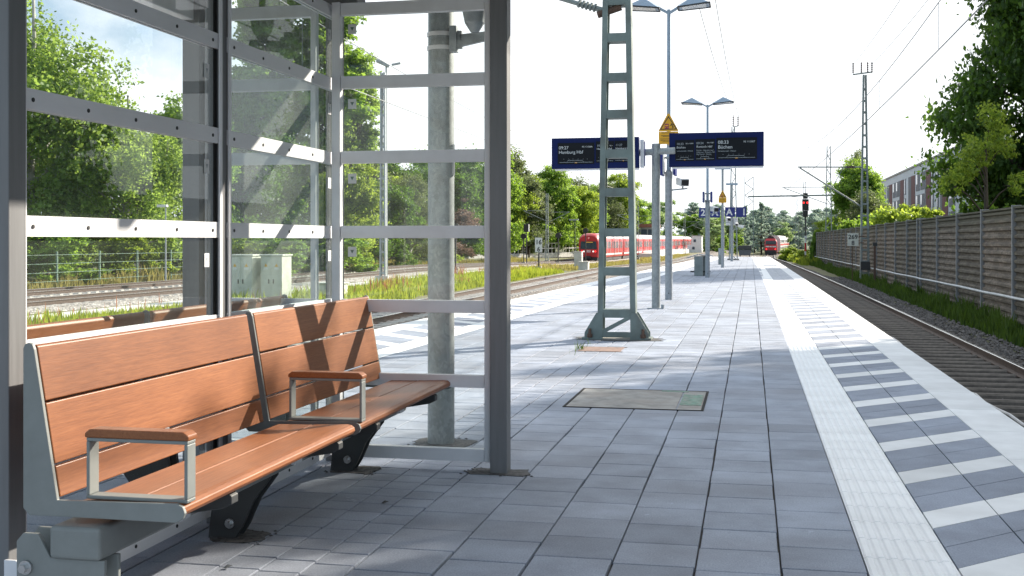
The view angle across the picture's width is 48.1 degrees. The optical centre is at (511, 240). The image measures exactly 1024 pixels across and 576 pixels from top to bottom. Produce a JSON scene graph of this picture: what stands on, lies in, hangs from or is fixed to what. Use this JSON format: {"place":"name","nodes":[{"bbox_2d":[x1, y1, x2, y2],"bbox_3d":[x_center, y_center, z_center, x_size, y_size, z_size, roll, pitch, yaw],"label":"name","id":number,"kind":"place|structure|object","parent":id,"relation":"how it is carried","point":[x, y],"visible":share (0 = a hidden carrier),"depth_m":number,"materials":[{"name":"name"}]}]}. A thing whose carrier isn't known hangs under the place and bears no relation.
{"place":"outdoors","nodes":[
{"label":"outdoors","id":0,"kind":"place"},
{"bbox_2d":[280,0,715,224],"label":"overhead wire","id":1,"kind":"object","parent":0,"point":[461,105],"visible":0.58,"depth_m":32.33,"materials":[{"name":"metal"}]},
{"bbox_2d":[27,244,1020,353],"bbox_3d":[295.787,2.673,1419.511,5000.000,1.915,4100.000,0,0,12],"label":"ground","id":2,"kind":"structure","parent":0,"point":[819,270],"depth_m":81.69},
{"bbox_2d":[27,237,112,282],"bbox_3d":[-22.736,0.668,56.125,5.741,2.985,5.216,0,0,31],"label":"shrub","id":3,"kind":"object","parent":2,"relation":"on","point":[43,258],"visible":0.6,"depth_m":54.93,"materials":[{"name":"green plant"}]},
{"bbox_2d":[27,0,144,275],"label":"birch tree","id":4,"kind":"object","parent":2,"relation":"on","point":[48,71],"visible":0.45,"depth_m":60.84,"materials":[{"name":"green plant"}]},
{"bbox_2d":[41,86,182,269],"bbox_3d":[-21.520,-3.050,63.852,9.580,11.003,8.988,0,0,-13],"label":"birch tree","id":5,"kind":"object","parent":2,"relation":"on","point":[153,177],"visible":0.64,"depth_m":61.78,"materials":[{"name":"green plant"}]},
{"bbox_2d":[91,237,180,278],"bbox_3d":[-20.823,0.879,62.666,4.386,2.517,4.174,0,0,-36],"label":"shrub","id":6,"kind":"object","parent":2,"relation":"on","point":[122,245],"visible":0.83,"depth_m":61.73,"materials":[{"name":"green plant"}]},
{"bbox_2d":[27,250,306,285],"bbox_3d":[-17.729,1.425,66.004,0.460,1.850,42.060,0,0,12],"label":"fence","id":7,"kind":"object","parent":2,"relation":"on","point":[99,270],"visible":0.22,"depth_m":55.74,"materials":[{"name":"grey metal"}]},
{"bbox_2d":[133,90,243,247],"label":"maple tree","id":8,"kind":"object","parent":2,"relation":"on","point":[174,112],"visible":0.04,"depth_m":76.40,"materials":[{"name":"green plant"}]},
{"bbox_2d":[154,216,259,268],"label":"shrub","id":9,"kind":"object","parent":2,"relation":"on","point":[241,248],"visible":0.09,"depth_m":69.27,"materials":[{"name":"green plant"}]},
{"bbox_2d":[175,129,301,247],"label":"tree","id":10,"kind":"object","parent":2,"relation":"on","point":[259,181],"visible":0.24,"depth_m":92.78,"materials":[{"name":"green plant"}]},
{"bbox_2d":[232,254,260,297],"bbox_3d":[-9.847,1.405,42.451,0.980,1.790,0.980,0,0,12],"label":"switch cabinet","id":11,"kind":"object","parent":2,"relation":"on","point":[246,272],"visible":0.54,"depth_m":42.02,"materials":[{"name":"metal"}]},
{"bbox_2d":[232,0,309,224],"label":"poplar tree","id":12,"kind":"object","parent":2,"relation":"on","point":[248,108],"visible":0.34,"depth_m":98.36,"materials":[{"name":"green plant"}]},
{"bbox_2d":[259,254,292,297],"bbox_3d":[-8.744,1.405,42.528,0.910,1.790,0.980,0,0,12],"label":"switch cabinet","id":13,"kind":"object","parent":2,"relation":"on","point":[275,274],"visible":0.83,"depth_m":42.10,"materials":[{"name":"metal"}]},
{"bbox_2d":[27,265,530,324],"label":"sorrel stalks","id":14,"kind":"object","parent":2,"relation":"on","point":[390,281],"visible":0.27,"depth_m":48.22,"materials":[{"name":"plant"}]},
{"bbox_2d":[253,238,309,275],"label":"shrub","id":15,"kind":"object","parent":2,"relation":"on","point":[270,246],"visible":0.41,"depth_m":69.80,"materials":[{"name":"green plant"}]},
{"bbox_2d":[27,255,537,288],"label":"dry grass","id":16,"kind":"structure","parent":2,"relation":"on","point":[131,278],"depth_m":59.90,"materials":[{"name":"plant"}]},
{"bbox_2d":[31,266,542,319],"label":"service path","id":17,"kind":"structure","parent":2,"relation":"on","point":[135,306],"depth_m":38.68,"materials":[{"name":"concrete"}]},
{"bbox_2d":[271,180,308,223],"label":"tree","id":18,"kind":"object","parent":2,"relation":"on","point":[301,204],"visible":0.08,"depth_m":116.02,"materials":[{"name":"green plant"}]},
{"bbox_2d":[27,265,563,324],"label":"meadow grass","id":19,"kind":"structure","parent":2,"relation":"on","point":[401,292],"depth_m":46.50,"materials":[{"name":"plant"}]},
{"bbox_2d":[27,258,573,297],"bbox_3d":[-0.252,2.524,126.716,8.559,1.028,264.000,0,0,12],"label":"railway track","id":20,"kind":"structure","parent":2,"relation":"on","point":[92,288],"depth_m":52.72,"materials":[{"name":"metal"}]},
{"bbox_2d":[252,1,381,250],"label":"poplar tree","id":21,"kind":"object","parent":2,"relation":"on","point":[300,116],"visible":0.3,"depth_m":99.98,"materials":[{"name":"green plant"}]},
{"bbox_2d":[27,258,628,313],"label":"siding bed","id":22,"kind":"object","parent":2,"relation":"on","point":[89,305],"visible":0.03,"depth_m":41.69,"materials":[{"name":"gravel"}]},
{"bbox_2d":[27,258,625,306],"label":"railway track","id":23,"kind":"structure","parent":22,"relation":"on","point":[95,297],"depth_m":45.41,"materials":[{"name":"metal"}]},
{"bbox_2d":[579,233,690,260],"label":"commuter train","id":24,"kind":"object","parent":23,"relation":"on","point":[617,247],"visible":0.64,"depth_m":176.94,"materials":[{"name":"red metal"}]},
{"bbox_2d":[299,238,383,272],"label":"shrub","id":25,"kind":"object","parent":2,"relation":"on","point":[361,265],"visible":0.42,"depth_m":77.54,"materials":[{"name":"green plant"}]},
{"bbox_2d":[308,164,391,267],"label":"maple tree","id":26,"kind":"object","parent":2,"relation":"on","point":[361,197],"visible":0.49,"depth_m":83.43,"materials":[{"name":"green plant"}]},
{"bbox_2d":[303,116,399,246],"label":"tree","id":27,"kind":"object","parent":2,"relation":"on","point":[363,139],"visible":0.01,"depth_m":104.22,"materials":[{"name":"green plant"}]},
{"bbox_2d":[322,46,388,220],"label":"poplar tree","id":28,"kind":"object","parent":2,"relation":"on","point":[372,133],"visible":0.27,"depth_m":103.20,"materials":[{"name":"green plant"}]},
{"bbox_2d":[375,72,390,281],"bbox_3d":[-6.745,-3.225,60.038,0.700,11.150,0.600,0,0,12],"label":"ladder mast","id":29,"kind":"object","parent":2,"relation":"on","point":[383,138],"visible":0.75,"depth_m":59.94,"materials":[{"name":"metal"}]},
{"bbox_2d":[376,59,400,275],"bbox_3d":[-6.650,-3.706,61.861,1.362,12.112,0.449,0,0,-2],"label":"floodlight pole","id":30,"kind":"object","parent":2,"relation":"on","point":[383,63],"visible":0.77,"depth_m":61.94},
{"bbox_2d":[352,178,426,265],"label":"tree","id":31,"kind":"object","parent":2,"relation":"on","point":[402,203],"visible":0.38,"depth_m":97.46,"materials":[{"name":"green plant"}]},
{"bbox_2d":[387,163,427,241],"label":"tree","id":32,"kind":"object","parent":2,"relation":"on","point":[395,168],"visible":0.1,"depth_m":143.91,"materials":[{"name":"green plant"}]},
{"bbox_2d":[388,172,427,262],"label":"birch tree","id":33,"kind":"object","parent":2,"relation":"on","point":[421,192],"visible":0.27,"depth_m":106.94,"materials":[{"name":"green plant"}]},
{"bbox_2d":[416,162,483,257],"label":"tree","id":34,"kind":"object","parent":2,"relation":"on","point":[467,186],"visible":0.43,"depth_m":130.16,"materials":[{"name":"green plant"}]},
{"bbox_2d":[454,198,482,260],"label":"plum tree","id":35,"kind":"object","parent":2,"relation":"on","point":[466,217],"visible":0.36,"depth_m":120.15,"materials":[{"name":"red plant"}]},
{"bbox_2d":[470,151,531,255],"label":"tree","id":36,"kind":"object","parent":2,"relation":"on","point":[516,238],"visible":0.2,"depth_m":139.15,"materials":[{"name":"green plant"}]},
{"bbox_2d":[288,250,728,346],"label":"railway track","id":37,"kind":"structure","parent":2,"relation":"on","point":[380,318],"depth_m":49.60,"materials":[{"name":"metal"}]},
{"bbox_2d":[467,243,578,258],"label":"walkway railing","id":38,"kind":"object","parent":2,"relation":"on","point":[551,254],"visible":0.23,"depth_m":189.13,"materials":[{"name":"metal"}]},
{"bbox_2d":[511,143,539,228],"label":"tree","id":39,"kind":"object","parent":2,"relation":"on","point":[519,165],"visible":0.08,"depth_m":197.09,"materials":[{"name":"green plant"}]},
{"bbox_2d":[511,173,542,253],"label":"tree","id":40,"kind":"object","parent":2,"relation":"on","point":[523,206],"visible":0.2,"depth_m":179.90,"materials":[{"name":"green plant"}]},
{"bbox_2d":[519,170,556,256],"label":"willow tree","id":41,"kind":"object","parent":2,"relation":"on","point":[534,187],"visible":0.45,"depth_m":182.33,"materials":[{"name":"green plant"}]},
{"bbox_2d":[524,194,568,260],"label":"lattice mast","id":42,"kind":"object","parent":2,"relation":"on","point":[548,212],"visible":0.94,"depth_m":152.33,"materials":[{"name":"metal"}]},
{"bbox_2d":[530,164,582,252],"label":"tree","id":43,"kind":"object","parent":2,"relation":"on","point":[557,187],"visible":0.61,"depth_m":191.51,"materials":[{"name":"green plant"}]},
{"bbox_2d":[556,184,598,252],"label":"tree","id":44,"kind":"object","parent":2,"relation":"on","point":[587,207],"visible":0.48,"depth_m":200.53,"materials":[{"name":"green plant"}]},
{"bbox_2d":[480,253,689,270],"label":"meadow grass","id":45,"kind":"structure","parent":2,"relation":"on","point":[572,267],"depth_m":114.10,"materials":[{"name":"plant"}]},
{"bbox_2d":[594,181,628,227],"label":"tree","id":46,"kind":"object","parent":2,"relation":"on","point":[613,212],"visible":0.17,"depth_m":230.12,"materials":[{"name":"green plant"}]},
{"bbox_2d":[607,173,641,233],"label":"tree","id":47,"kind":"object","parent":2,"relation":"on","point":[622,182],"visible":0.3,"depth_m":234.85,"materials":[{"name":"green plant"}]},
{"bbox_2d":[386,268,867,575],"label":"platform base","id":48,"kind":"object","parent":2,"relation":"on","point":[778,548],"visible":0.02,"depth_m":6.25,"materials":[{"name":"concrete"}]},
{"bbox_2d":[27,257,866,575],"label":"platform","id":49,"kind":"structure","parent":48,"relation":"on","point":[577,503],"depth_m":5.95,"materials":[{"name":"concrete"}]},
{"bbox_2d":[27,294,288,481],"bbox_3d":[-1.756,0.778,5.080,0.672,0.950,3.139,0,0,12],"label":"station bench","id":50,"kind":"object","parent":49,"relation":"on","point":[41,330],"visible":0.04,"depth_m":5.00,"materials":[{"name":"brown wood"}]},
{"bbox_2d":[17,295,450,575],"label":"station bench","id":51,"kind":"object","parent":49,"relation":"on","point":[228,485],"visible":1,"depth_m":4.02,"materials":[{"name":"brown wood"}]},
{"bbox_2d":[0,0,533,575],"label":"platform shelter","id":52,"kind":"object","parent":49,"relation":"on","point":[206,230],"visible":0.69,"depth_m":6.14,"materials":[{"name":"metal"}]},
{"bbox_2d":[463,11,483,32],"bbox_3d":[-0.225,-1.452,6.911,0.170,0.395,0.170,0,0,12],"label":"loudspeaker","id":53,"kind":"object","parent":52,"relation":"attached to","point":[474,21],"visible":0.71,"depth_m":6.86,"materials":[{"name":"metal"}]},
{"bbox_2d":[407,12,483,447],"bbox_3d":[-0.352,-0.540,7.073,0.550,3.620,0.350,0,0,12],"label":"galvanised pole","id":54,"kind":"object","parent":49,"relation":"on","point":[447,39],"visible":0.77,"depth_m":7.02,"materials":[{"name":"metal"}]},
{"bbox_2d":[374,257,717,357],"bbox_3d":[5.004,1.246,42.401,1.410,0.001,94.273,0,0,13],"label":"platform edge","id":55,"kind":"object","parent":49,"relation":"on","point":[392,348],"visible":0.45,"depth_m":19.58,"materials":[{"name":"concrete"}]},
{"bbox_2d":[375,257,717,349],"bbox_3d":[5.038,1.246,42.380,0.678,0.001,93.630,0,0,13],"label":"hatched band","id":56,"kind":"object","parent":55,"relation":"on","point":[392,339],"visible":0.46,"depth_m":19.58,"materials":[{"name":"concrete"}]},
{"bbox_2d":[578,346,627,351],"bbox_3d":[1.028,1.252,13.167,0.540,0.015,0.560,0,0,12],"label":"drain cover","id":57,"kind":"object","parent":49,"relation":"on","point":[602,349],"visible":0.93,"depth_m":13.10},
{"bbox_2d":[559,0,662,340],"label":"ladder mast","id":58,"kind":"object","parent":49,"relation":"on","point":[596,329],"visible":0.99,"depth_m":14.44,"materials":[{"name":"metal"}]},
{"bbox_2d":[562,388,708,411],"bbox_3d":[1.002,1.252,9.036,1.045,0.017,1.100,0,0,12],"label":"manhole cover","id":59,"kind":"object","parent":49,"relation":"on","point":[633,399],"visible":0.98,"depth_m":8.98,"materials":[{"name":"metal"}]},
{"bbox_2d":[645,143,674,308],"bbox_3d":[2.651,-0.265,21.103,0.705,3.030,0.300,0,0,12],"label":"display post","id":60,"kind":"object","parent":49,"relation":"on","point":[656,151],"visible":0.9,"depth_m":21.04,"materials":[{"name":"metal"}]},
{"bbox_2d":[552,137,639,170],"bbox_3d":[1.537,-1.593,21.125,1.610,0.595,0.182,0,0,12],"label":"departure display","id":61,"kind":"object","parent":60,"relation":"attached to","point":[575,154],"visible":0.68,"depth_m":21.08,"materials":[{"name":"metal"}]},
{"bbox_2d":[669,132,763,168],"bbox_3d":[3.756,-1.656,21.091,1.710,0.652,0.182,0,0,12],"label":"departure display","id":62,"kind":"object","parent":60,"relation":"attached to","point":[711,150],"visible":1,"depth_m":21.01,"materials":[{"name":"metal"}]},
{"bbox_2d":[632,0,710,299],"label":"platform lamp","id":63,"kind":"object","parent":49,"relation":"on","point":[647,5],"visible":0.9,"depth_m":24.18,"materials":[{"name":"grey metal"}]},
{"bbox_2d":[659,114,677,143],"bbox_3d":[3.306,-2.350,24.201,0.410,0.639,0.126,0,0,12],"label":"warning sign","id":64,"kind":"object","parent":63,"relation":"attached to","point":[668,123],"visible":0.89,"depth_m":24.15,"materials":[{"name":"metal"}]},
{"bbox_2d":[660,155,676,176],"bbox_3d":[3.313,-1.590,24.234,0.320,0.440,0.560,0,0,12],"label":"sign board","id":65,"kind":"object","parent":63,"relation":"attached to","point":[663,158],"visible":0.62,"depth_m":23.99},
{"bbox_2d":[687,254,712,275],"bbox_3d":[6.686,0.864,40.768,0.922,0.771,0.790,0,0,12],"label":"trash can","id":66,"kind":"object","parent":49,"relation":"on","point":[699,265],"visible":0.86,"depth_m":40.40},
{"bbox_2d":[681,97,733,276],"bbox_3d":[6.628,-1.796,38.865,1.750,6.093,0.550,0,0,12],"label":"platform lamp","id":67,"kind":"object","parent":49,"relation":"on","point":[720,101],"visible":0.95,"depth_m":38.81,"materials":[{"name":"grey metal"}]},
{"bbox_2d":[715,168,729,267],"bbox_3d":[9.722,-1.075,52.930,0.700,4.650,0.146,0,0,12],"label":"sign post","id":68,"kind":"object","parent":49,"relation":"on","point":[722,220],"visible":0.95,"depth_m":52.88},
{"bbox_2d":[726,183,737,260],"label":"sign post","id":69,"kind":"object","parent":49,"relation":"on","point":[731,237],"visible":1,"depth_m":68.90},
{"bbox_2d":[725,207,745,216],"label":"platform sign","id":70,"kind":"object","parent":69,"relation":"attached to","point":[730,211],"visible":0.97,"depth_m":68.70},
{"bbox_2d":[727,115,738,259],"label":"lattice mast","id":71,"kind":"object","parent":49,"relation":"on","point":[736,245],"visible":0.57,"depth_m":72.77,"materials":[{"name":"metal"}]},
{"bbox_2d":[752,257,960,575],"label":"tactile strip","id":72,"kind":"object","parent":49,"relation":"on","point":[893,533],"visible":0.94,"depth_m":6.00,"materials":[{"name":"concrete"}]},
{"bbox_2d":[757,257,1023,571],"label":"hatched band","id":73,"kind":"object","parent":49,"relation":"on","point":[973,542],"visible":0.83,"depth_m":6.76,"materials":[{"name":"concrete"}]},
{"bbox_2d":[763,257,1023,575],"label":"hatched bars","id":74,"kind":"object","parent":49,"relation":"on","point":[1012,565],"visible":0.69,"depth_m":6.64,"materials":[{"name":"paint"}]},
{"bbox_2d":[766,257,1023,472],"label":"platform edge","id":75,"kind":"object","parent":48,"relation":"on","point":[1001,433],"visible":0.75,"depth_m":9.68,"materials":[{"name":"concrete"}]},
{"bbox_2d":[623,198,651,223],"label":"tree","id":76,"kind":"object","parent":2,"relation":"on","point":[643,215],"visible":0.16,"depth_m":252.29,"materials":[{"name":"green plant"}]},
{"bbox_2d":[660,199,682,235],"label":"tree","id":77,"kind":"object","parent":2,"relation":"on","point":[674,218],"visible":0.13,"depth_m":326.68,"materials":[{"name":"green plant"}]},
{"bbox_2d":[676,202,700,236],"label":"tree","id":78,"kind":"object","parent":2,"relation":"on","point":[691,210],"visible":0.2,"depth_m":393.11,"materials":[{"name":"green plant"}]},
{"bbox_2d":[674,213,704,237],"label":"tree","id":79,"kind":"object","parent":2,"relation":"on","point":[689,222],"visible":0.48,"depth_m":320.08,"materials":[{"name":"green plant"}]},
{"bbox_2d":[687,235,702,252],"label":"white building","id":80,"kind":"structure","parent":2,"relation":"on","point":[696,246],"depth_m":258.99,"materials":[{"name":"grey paint"}]},
{"bbox_2d":[700,218,725,251],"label":"tree","id":81,"kind":"object","parent":2,"relation":"on","point":[715,230],"visible":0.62,"depth_m":279.44,"materials":[{"name":"green plant"}]},
{"bbox_2d":[741,205,755,247],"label":"conifer tree","id":82,"kind":"object","parent":2,"relation":"on","point":[747,227],"visible":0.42,"depth_m":322.49,"materials":[{"name":"green plant"}]},
{"bbox_2d":[744,177,753,254],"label":"lattice mast","id":83,"kind":"object","parent":2,"relation":"on","point":[749,216],"visible":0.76,"depth_m":124.82,"materials":[{"name":"metal"}]},
{"bbox_2d":[751,201,774,254],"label":"conifer tree","id":84,"kind":"object","parent":2,"relation":"on","point":[761,224],"visible":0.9,"depth_m":292.84,"materials":[{"name":"green plant"}]},
{"bbox_2d":[755,213,782,251],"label":"tree","id":85,"kind":"object","parent":2,"relation":"on","point":[771,218],"visible":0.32,"depth_m":369.70,"materials":[{"name":"green plant"}]},
{"bbox_2d":[773,221,797,248],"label":"tree","id":86,"kind":"object","parent":2,"relation":"on","point":[785,231],"visible":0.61,"depth_m":335.16,"materials":[{"name":"green plant"}]},
{"bbox_2d":[748,194,837,225],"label":"portal beam","id":87,"kind":"structure","parent":2,"relation":"on","point":[836,215],"depth_m":124.39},
{"bbox_2d":[767,0,987,217],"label":"overhead wire","id":88,"kind":"object","parent":87,"relation":"hanging from","point":[984,2],"visible":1,"depth_m":25.59,"materials":[{"name":"metal"}]},
{"bbox_2d":[781,215,808,250],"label":"tree","id":89,"kind":"object","parent":2,"relation":"on","point":[792,224],"visible":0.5,"depth_m":348.33,"materials":[{"name":"green plant"}]},
{"bbox_2d":[787,252,821,265],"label":"verge weeds","id":90,"kind":"object","parent":2,"relation":"on","point":[802,261],"visible":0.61,"depth_m":111.41,"materials":[{"name":"green plant"}]},
{"bbox_2d":[802,193,808,257],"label":"rail signal","id":91,"kind":"object","parent":2,"relation":"on","point":[805,202],"visible":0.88,"depth_m":121.88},
{"bbox_2d":[782,146,831,230],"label":"lattice mast","id":92,"kind":"object","parent":2,"relation":"on","point":[826,214],"visible":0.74,"depth_m":106.11,"materials":[{"name":"metal"}]},
{"bbox_2d":[801,213,826,247],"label":"tree","id":93,"kind":"object","parent":2,"relation":"on","point":[813,216],"visible":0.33,"depth_m":356.99,"materials":[{"name":"green plant"}]},
{"bbox_2d":[798,62,872,278],"bbox_3d":[17.535,-3.700,62.206,3.957,11.901,0.550,0,0,12],"label":"ladder mast","id":94,"kind":"object","parent":2,"relation":"on","point":[864,264],"visible":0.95,"depth_m":61.89,"materials":[{"name":"metal"}]},
{"bbox_2d":[819,153,888,230],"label":"tree","id":95,"kind":"object","parent":2,"relation":"on","point":[847,187],"visible":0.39,"depth_m":117.01,"materials":[{"name":"green plant"}]},
{"bbox_2d":[847,233,863,281],"bbox_3d":[18.462,0.955,61.566,0.870,2.690,0.086,0,0,12],"label":"kilometre sign","id":96,"kind":"object","parent":2,"relation":"on","point":[852,239],"visible":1,"depth_m":61.57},
{"bbox_2d":[837,209,893,229],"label":"shrub","id":97,"kind":"object","parent":2,"relation":"on","point":[851,224],"visible":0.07,"depth_m":90.32,"materials":[{"name":"green plant"}]},
{"bbox_2d":[841,186,896,224],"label":"shrub","id":98,"kind":"object","parent":2,"relation":"on","point":[872,207],"visible":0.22,"depth_m":98.41,"materials":[{"name":"green plant"}]},
{"bbox_2d":[762,254,1023,363],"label":"ballast bed","id":99,"kind":"object","parent":2,"relation":"on","point":[1016,360],"visible":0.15,"depth_m":35.20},
{"bbox_2d":[766,255,1023,426],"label":"railway track","id":100,"kind":"structure","parent":99,"relation":"on","point":[969,366],"depth_m":22.29,"materials":[{"name":"metal"}]},
{"bbox_2d":[765,236,789,254],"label":"regional train","id":101,"kind":"object","parent":100,"relation":"on","point":[776,245],"visible":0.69,"depth_m":276.58,"materials":[{"name":"red metal"}]},
{"bbox_2d":[825,276,1023,366],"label":"ballast stones","id":102,"kind":"object","parent":99,"relation":"on","point":[965,331],"visible":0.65,"depth_m":30.48,"materials":[{"name":"gravel"}]},
{"bbox_2d":[869,203,920,223],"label":"shrub","id":103,"kind":"object","parent":2,"relation":"on","point":[885,213],"visible":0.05,"depth_m":78.03,"materials":[{"name":"green plant"}]},
{"bbox_2d":[812,205,1023,324],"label":"noise barrier","id":104,"kind":"object","parent":2,"relation":"on","point":[979,256],"visible":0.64,"depth_m":37.45,"materials":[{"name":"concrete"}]},
{"bbox_2d":[891,206,944,221],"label":"shrub","id":105,"kind":"object","parent":2,"relation":"on","point":[924,212],"visible":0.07,"depth_m":69.29,"materials":[{"name":"green plant"}]},
{"bbox_2d":[905,0,1023,214],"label":"tree","id":106,"kind":"object","parent":2,"relation":"on","point":[1002,51],"visible":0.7,"depth_m":57.20,"materials":[{"name":"green plant"}]},
{"bbox_2d":[933,100,1023,210],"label":"maple tree","id":107,"kind":"object","parent":2,"relation":"on","point":[973,155],"visible":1,"depth_m":48.80,"materials":[{"name":"green plant"}]},
{"bbox_2d":[27,0,1022,234],"label":"sky","id":108,"kind":"structure","parent":0,"point":[792,79],"materials":[{"name":"white"}]},
{"bbox_2d":[805,258,1023,350],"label":"verge grass","id":109,"kind":"structure","parent":0,"point":[972,315],"depth_m":34.17,"materials":[{"name":"plant"}]},
{"bbox_2d":[880,145,1004,215],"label":"apartment block","id":110,"kind":"structure","parent":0,"point":[906,187],"depth_m":162.19,"materials":[{"name":"grey paint"}]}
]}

